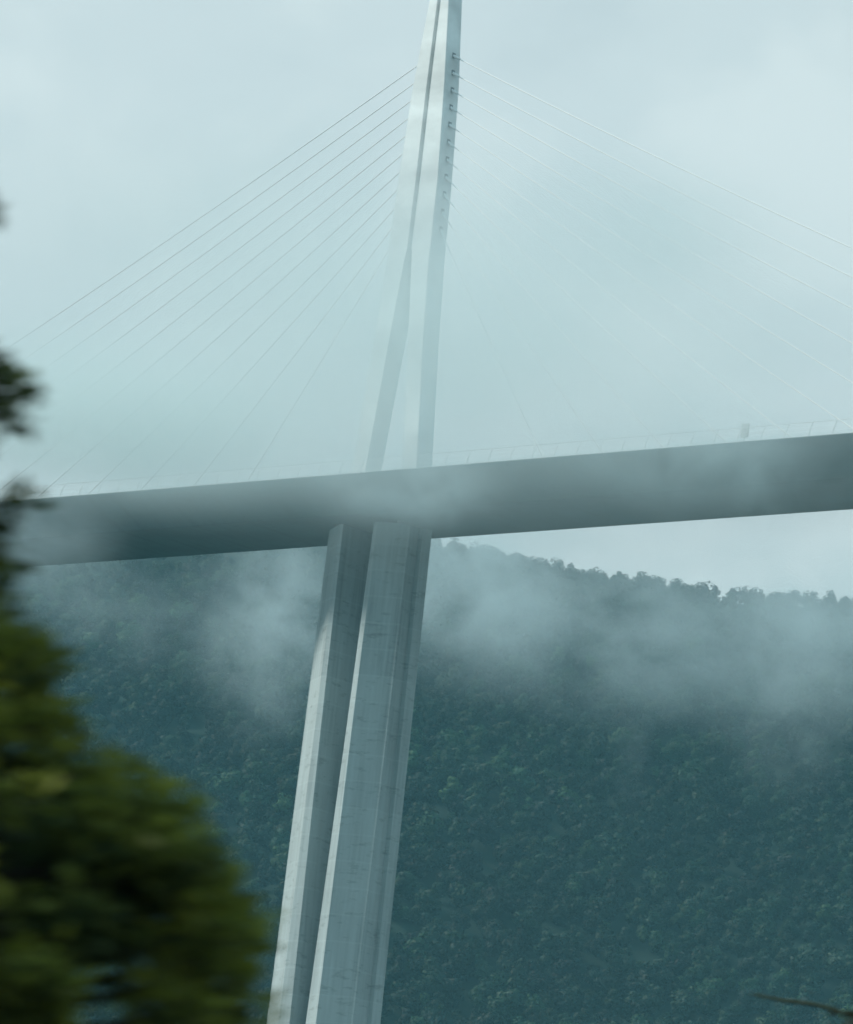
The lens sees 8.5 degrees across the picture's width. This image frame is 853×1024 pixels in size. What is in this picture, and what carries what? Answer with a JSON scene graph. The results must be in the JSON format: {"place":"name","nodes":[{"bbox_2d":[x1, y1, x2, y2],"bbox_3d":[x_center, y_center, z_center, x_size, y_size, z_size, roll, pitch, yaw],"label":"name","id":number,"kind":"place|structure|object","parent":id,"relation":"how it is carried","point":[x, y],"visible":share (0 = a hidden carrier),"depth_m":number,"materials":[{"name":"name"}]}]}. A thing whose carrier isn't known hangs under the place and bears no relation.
{"place":"outdoors","nodes":[
{"label":"outdoors","id":0,"kind":"place"},
{"bbox_2d":[0,0,852,606],"label":"sky","id":1,"kind":"structure","parent":0,"point":[124,123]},
{"bbox_2d":[1,537,852,1023],"bbox_3d":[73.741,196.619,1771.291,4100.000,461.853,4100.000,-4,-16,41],"label":"ground","id":2,"kind":"structure","parent":0,"point":[286,557],"depth_m":1837.84,"materials":[{"name":"green plant"}]},
{"bbox_2d":[0,200,284,1023],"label":"roadside tree","id":3,"kind":"object","parent":2,"relation":"on","point":[88,843],"visible":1,"depth_m":17.44,"materials":[{"name":"green plant"}]},
{"bbox_2d":[0,0,852,1023],"bbox_3d":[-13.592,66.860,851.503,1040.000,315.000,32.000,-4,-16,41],"label":"cable stayed bridge","id":4,"kind":"structure","parent":2,"relation":"on","point":[372,524],"depth_m":856.34,"materials":[{"name":"concrete"}]},
{"bbox_2d":[740,423,749,441],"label":"road sign","id":5,"kind":"object","parent":4,"relation":"on","point":[744,432],"visible":1,"depth_m":803.30,"materials":[{"name":"metal"}]},
{"bbox_2d":[433,538,442,549],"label":"skyline tree","id":6,"kind":"object","parent":2,"relation":"on","point":[439,540],"visible":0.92,"depth_m":2042.54,"materials":[{"name":"green plant"}]},
{"bbox_2d":[449,542,464,557],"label":"skyline tree","id":7,"kind":"object","parent":2,"relation":"on","point":[452,550],"visible":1,"depth_m":2037.65,"materials":[{"name":"green plant"}]},
{"bbox_2d":[469,541,492,558],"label":"skyline tree","id":8,"kind":"object","parent":2,"relation":"on","point":[481,548],"visible":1,"depth_m":2041.45,"materials":[{"name":"green plant"}]},
{"bbox_2d":[484,545,498,560],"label":"skyline tree","id":9,"kind":"object","parent":2,"relation":"on","point":[491,552],"visible":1,"depth_m":2040.05,"materials":[{"name":"green plant"}]},
{"bbox_2d":[494,550,505,559],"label":"skyline tree","id":10,"kind":"object","parent":2,"relation":"on","point":[497,555],"visible":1,"depth_m":2042.98,"materials":[{"name":"green plant"}]},
{"bbox_2d":[528,556,549,570],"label":"skyline tree","id":11,"kind":"object","parent":2,"relation":"on","point":[540,564],"visible":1,"depth_m":2036.54,"materials":[{"name":"green plant"}]},
{"bbox_2d":[548,563,560,578],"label":"skyline tree","id":12,"kind":"object","parent":2,"relation":"on","point":[555,569],"visible":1,"depth_m":2034.35,"materials":[{"name":"green plant"}]},
{"bbox_2d":[550,557,564,573],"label":"skyline tree","id":13,"kind":"object","parent":2,"relation":"on","point":[560,562],"visible":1,"depth_m":2040.62,"materials":[{"name":"green plant"}]},
{"bbox_2d":[559,567,570,579],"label":"skyline tree","id":14,"kind":"object","parent":2,"relation":"on","point":[563,574],"visible":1,"depth_m":2037.28,"materials":[{"name":"green plant"}]},
{"bbox_2d":[567,568,581,580],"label":"skyline tree","id":15,"kind":"object","parent":2,"relation":"on","point":[572,575],"visible":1,"depth_m":2036.58,"materials":[{"name":"green plant"}]},
{"bbox_2d":[583,567,601,583],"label":"skyline tree","id":16,"kind":"object","parent":2,"relation":"on","point":[593,578],"visible":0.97,"depth_m":2036.31,"materials":[{"name":"green plant"}]},
{"bbox_2d":[607,574,617,586],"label":"skyline tree","id":17,"kind":"object","parent":2,"relation":"on","point":[613,579],"visible":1,"depth_m":2034.39,"materials":[{"name":"green plant"}]},
{"bbox_2d":[615,576,626,588],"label":"skyline tree","id":18,"kind":"object","parent":2,"relation":"on","point":[622,580],"visible":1,"depth_m":2036.96,"materials":[{"name":"green plant"}]},
{"bbox_2d":[619,574,629,582],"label":"skyline tree","id":19,"kind":"object","parent":2,"relation":"on","point":[626,577],"visible":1,"depth_m":2041.27,"materials":[{"name":"green plant"}]},
{"bbox_2d":[624,579,638,592],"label":"skyline tree","id":20,"kind":"object","parent":2,"relation":"on","point":[630,585],"visible":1,"depth_m":2033.47,"materials":[{"name":"green plant"}]},
{"bbox_2d":[635,579,642,592],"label":"skyline tree","id":21,"kind":"object","parent":2,"relation":"on","point":[639,588],"visible":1,"depth_m":2035.08,"materials":[{"name":"green plant"}]},
{"bbox_2d":[643,574,659,590],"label":"skyline tree","id":22,"kind":"object","parent":2,"relation":"on","point":[648,578],"visible":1,"depth_m":2035.09,"materials":[{"name":"green plant"}]},
{"bbox_2d":[642,577,661,595],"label":"skyline tree","id":23,"kind":"object","parent":2,"relation":"on","point":[654,588],"visible":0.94,"depth_m":2033.66,"materials":[{"name":"green plant"}]},
{"bbox_2d":[668,578,686,596],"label":"skyline tree","id":24,"kind":"object","parent":2,"relation":"on","point":[674,586],"visible":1,"depth_m":2039.09,"materials":[{"name":"green plant"}]},
{"bbox_2d":[679,583,697,601],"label":"skyline tree","id":25,"kind":"object","parent":2,"relation":"on","point":[687,596],"visible":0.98,"depth_m":2035.98,"materials":[{"name":"green plant"}]},
{"bbox_2d":[691,580,720,602],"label":"skyline tree","id":26,"kind":"object","parent":2,"relation":"on","point":[704,593],"visible":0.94,"depth_m":2037.86,"materials":[{"name":"green plant"}]},
{"bbox_2d":[726,586,744,603],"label":"skyline tree","id":27,"kind":"object","parent":2,"relation":"on","point":[732,591],"visible":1,"depth_m":2039.79,"materials":[{"name":"green plant"}]},
{"bbox_2d":[738,589,749,604],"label":"skyline tree","id":28,"kind":"object","parent":2,"relation":"on","point":[743,596],"visible":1,"depth_m":2039.86,"materials":[{"name":"green plant"}]},
{"bbox_2d":[741,586,765,605],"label":"skyline tree","id":29,"kind":"object","parent":2,"relation":"on","point":[752,595],"visible":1,"depth_m":2038.28,"materials":[{"name":"green plant"}]},
{"bbox_2d":[762,593,779,606],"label":"skyline tree","id":30,"kind":"object","parent":2,"relation":"on","point":[769,597],"visible":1,"depth_m":2035.63,"materials":[{"name":"green plant"}]},
{"bbox_2d":[780,593,795,608],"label":"skyline tree","id":31,"kind":"object","parent":2,"relation":"on","point":[785,603],"visible":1,"depth_m":2033.91,"materials":[{"name":"green plant"}]},
{"bbox_2d":[788,589,802,605],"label":"skyline tree","id":32,"kind":"object","parent":2,"relation":"on","point":[798,598],"visible":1,"depth_m":2036.81,"materials":[{"name":"green plant"}]},
{"bbox_2d":[752,993,852,1023],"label":"roadside sapling","id":33,"kind":"object","parent":2,"relation":"on","point":[836,1011],"visible":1,"depth_m":38.20,"materials":[{"name":"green plant"}]},
{"bbox_2d":[800,590,812,605],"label":"skyline tree","id":34,"kind":"object","parent":2,"relation":"on","point":[806,596],"visible":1,"depth_m":2037.49,"materials":[{"name":"green plant"}]},
{"bbox_2d":[799,596,819,610],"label":"skyline tree","id":35,"kind":"object","parent":2,"relation":"on","point":[805,604],"visible":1,"depth_m":2034.79,"materials":[{"name":"green plant"}]},
{"bbox_2d":[813,598,826,609],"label":"skyline tree","id":36,"kind":"object","parent":2,"relation":"on","point":[821,606],"visible":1,"depth_m":2035.62,"materials":[{"name":"green plant"}]},
{"bbox_2d":[819,594,829,606],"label":"skyline tree","id":37,"kind":"object","parent":2,"relation":"on","point":[824,597],"visible":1,"depth_m":2041.00,"materials":[{"name":"green plant"}]},
{"bbox_2d":[826,589,837,607],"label":"skyline tree","id":38,"kind":"object","parent":2,"relation":"on","point":[831,600],"visible":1,"depth_m":2039.12,"materials":[{"name":"green plant"}]},
{"bbox_2d":[837,598,848,610],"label":"skyline tree","id":39,"kind":"object","parent":2,"relation":"on","point":[839,604],"visible":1,"depth_m":2035.16,"materials":[{"name":"green plant"}]},
{"bbox_2d":[838,596,852,607],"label":"skyline tree","id":40,"kind":"object","parent":2,"relation":"on","point":[848,600],"visible":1,"depth_m":2037.42,"materials":[{"name":"green plant"}]}
]}

